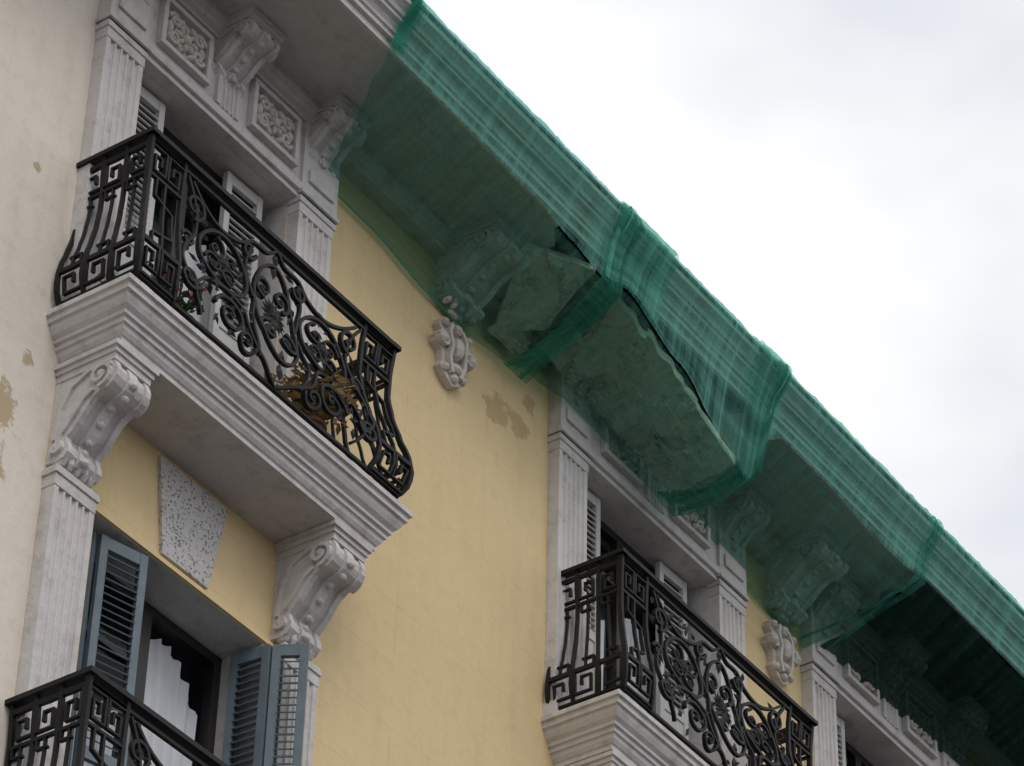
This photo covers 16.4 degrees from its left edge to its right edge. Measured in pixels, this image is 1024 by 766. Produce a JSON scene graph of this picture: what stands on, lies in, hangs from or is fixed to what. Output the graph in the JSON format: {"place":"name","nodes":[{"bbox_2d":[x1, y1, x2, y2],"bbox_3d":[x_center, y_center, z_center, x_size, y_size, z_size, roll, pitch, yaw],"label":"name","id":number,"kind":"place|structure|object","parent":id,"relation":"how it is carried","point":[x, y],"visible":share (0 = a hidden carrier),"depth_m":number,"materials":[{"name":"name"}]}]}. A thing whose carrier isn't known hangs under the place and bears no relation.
{"place":"outdoors","nodes":[
{"label":"outdoors","id":0,"kind":"place"},
{"bbox_2d":[95,261,149,283],"bbox_3d":[-2.007,-0.469,18.106,0.312,0.343,0.302,-23,-45,27],"label":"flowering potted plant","id":1,"kind":"object","parent":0,"point":[115,275],"visible":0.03,"depth_m":18.12,"materials":[{"name":"green plant"}]},
{"bbox_2d":[70,205,655,765],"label":"window curtains","id":2,"kind":"object","parent":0,"point":[166,691],"depth_m":18.32,"materials":[{"name":"white fabric"}]},
{"bbox_2d":[419,0,1023,610],"label":"sky","id":3,"kind":"structure","parent":0,"point":[845,178],"materials":[{"name":"white"}]},
{"bbox_2d":[718,760,765,765],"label":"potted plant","id":4,"kind":"object","parent":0,"point":[728,762],"visible":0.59,"depth_m":21.76,"materials":[{"name":"green plant"}]},
{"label":"pavement","id":5,"kind":"structure","parent":0,"visible":0},
{"bbox_2d":[0,0,906,765],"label":"facade walls","id":6,"kind":"structure","parent":5,"relation":"on","point":[432,642],"depth_m":19.91,"materials":[{"name":"paint"}]},
{"bbox_2d":[95,506,272,645],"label":"window lintel strips","id":7,"kind":"object","parent":6,"relation":"attached to","point":[179,574],"depth_m":18.13,"materials":[{"name":"beige paint"}]},
{"bbox_2d":[157,455,227,589],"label":"keystone panels","id":8,"kind":"object","parent":6,"relation":"attached to","point":[192,516],"visible":1,"depth_m":18.33,"materials":[{"name":"grey stone"}]},
{"bbox_2d":[11,18,838,765],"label":"fluted pilasters","id":9,"kind":"object","parent":6,"relation":"attached to","point":[55,598],"visible":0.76,"depth_m":19.14,"materials":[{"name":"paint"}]},
{"bbox_2d":[4,665,227,765],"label":"balcony","id":10,"kind":"structure","parent":9,"relation":"attached to","point":[87,681],"depth_m":16.39,"materials":[{"name":"metal"}]},
{"bbox_2d":[46,125,413,660],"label":"balcony","id":11,"kind":"structure","parent":9,"relation":"attached to","point":[324,515],"depth_m":18.49,"materials":[{"name":"metal"}]},
{"bbox_2d":[148,262,219,327],"bbox_3d":[-1.749,-0.375,18.319,0.417,0.477,0.420,20,-42,-21],"label":"flowering potted plant","id":12,"kind":"object","parent":11,"relation":"on","point":[187,306],"visible":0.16,"depth_m":18.31,"materials":[{"name":"green plant"}]},
{"bbox_2d":[264,361,358,435],"bbox_3d":[-1.088,0.164,18.971,0.512,0.485,0.563,-23,-45,27],"label":"dried potted plant","id":13,"kind":"object","parent":11,"relation":"on","point":[319,416],"visible":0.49,"depth_m":18.94,"materials":[{"name":"brown plant"}]},
{"bbox_2d":[541,547,817,765],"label":"balcony","id":14,"kind":"structure","parent":9,"relation":"attached to","point":[615,725],"depth_m":21.16,"materials":[{"name":"metal"}]},
{"bbox_2d":[429,317,476,390],"bbox_3d":[-0.344,-0.163,21.308,0.127,0.460,0.389,-23,-45,27],"label":"wall cartouche","id":15,"kind":"object","parent":6,"relation":"attached to","point":[451,344],"depth_m":21.25,"materials":[{"name":"stone"}]},
{"bbox_2d":[68,86,845,765],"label":"louvred shutters","id":16,"kind":"object","parent":6,"relation":"attached to","point":[268,656],"visible":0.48,"depth_m":18.36,"materials":[{"name":"blue paint"}]},
{"bbox_2d":[82,131,847,765],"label":"dark interiors","id":17,"kind":"object","parent":6,"relation":"attached to","point":[192,671],"depth_m":18.95,"materials":[{"name":"black"}]},
{"bbox_2d":[85,107,872,765],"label":"window frames","id":18,"kind":"structure","parent":6,"relation":"attached to","point":[153,617],"depth_m":18.57,"materials":[{"name":"grey wood"}]},
{"bbox_2d":[145,0,862,638],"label":"eave consoles","id":19,"kind":"object","parent":6,"relation":"attached to","point":[479,264],"visible":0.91,"depth_m":21.58,"materials":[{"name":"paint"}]},
{"bbox_2d":[95,0,958,765],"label":"frieze beams","id":20,"kind":"structure","parent":6,"relation":"attached to","point":[221,110],"depth_m":22.24,"materials":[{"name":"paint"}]},
{"bbox_2d":[166,11,932,744],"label":"floral reliefs","id":21,"kind":"object","parent":20,"relation":"attached to","point":[192,43],"visible":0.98,"depth_m":20.43,"materials":[{"name":"stone"}]},
{"bbox_2d":[211,0,923,608],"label":"soffit","id":22,"kind":"structure","parent":6,"relation":"attached to","point":[437,158],"depth_m":21.24,"materials":[{"name":"stone"}]},
{"bbox_2d":[487,241,735,493],"bbox_3d":[0.588,-0.110,22.204,0.739,0.599,2.104,-23,-45,27],"label":"broken hanging plaster","id":23,"kind":"object","parent":22,"relation":"hanging from","point":[641,396],"visible":1,"depth_m":22.30,"materials":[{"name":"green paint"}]},
{"bbox_2d":[507,224,1023,680],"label":"broken cavity","id":24,"kind":"object","parent":22,"relation":"in","point":[567,242],"visible":0.12,"depth_m":22.61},
{"bbox_2d":[175,0,1023,676],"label":"crown moulding","id":25,"kind":"object","parent":6,"relation":"attached to","point":[397,200],"visible":0.6,"depth_m":21.92,"materials":[{"name":"paint"}]},
{"bbox_2d":[338,0,1023,765],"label":"debris netting","id":26,"kind":"object","parent":25,"relation":"attached to","point":[924,656],"visible":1,"depth_m":24.47,"materials":[{"name":"green fabric"}]},
{"bbox_2d":[412,0,1023,615],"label":"gutter edge","id":27,"kind":"object","parent":25,"relation":"on","point":[706,294],"visible":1,"depth_m":22.43,"materials":[{"name":"metal"}]},
{"bbox_2d":[761,619,800,686],"bbox_3d":[1.810,1.816,23.686,0.127,0.460,0.389,-23,-45,27],"label":"wall cartouche","id":28,"kind":"object","parent":6,"relation":"attached to","point":[778,641],"depth_m":23.62,"materials":[{"name":"stone"}]}
]}

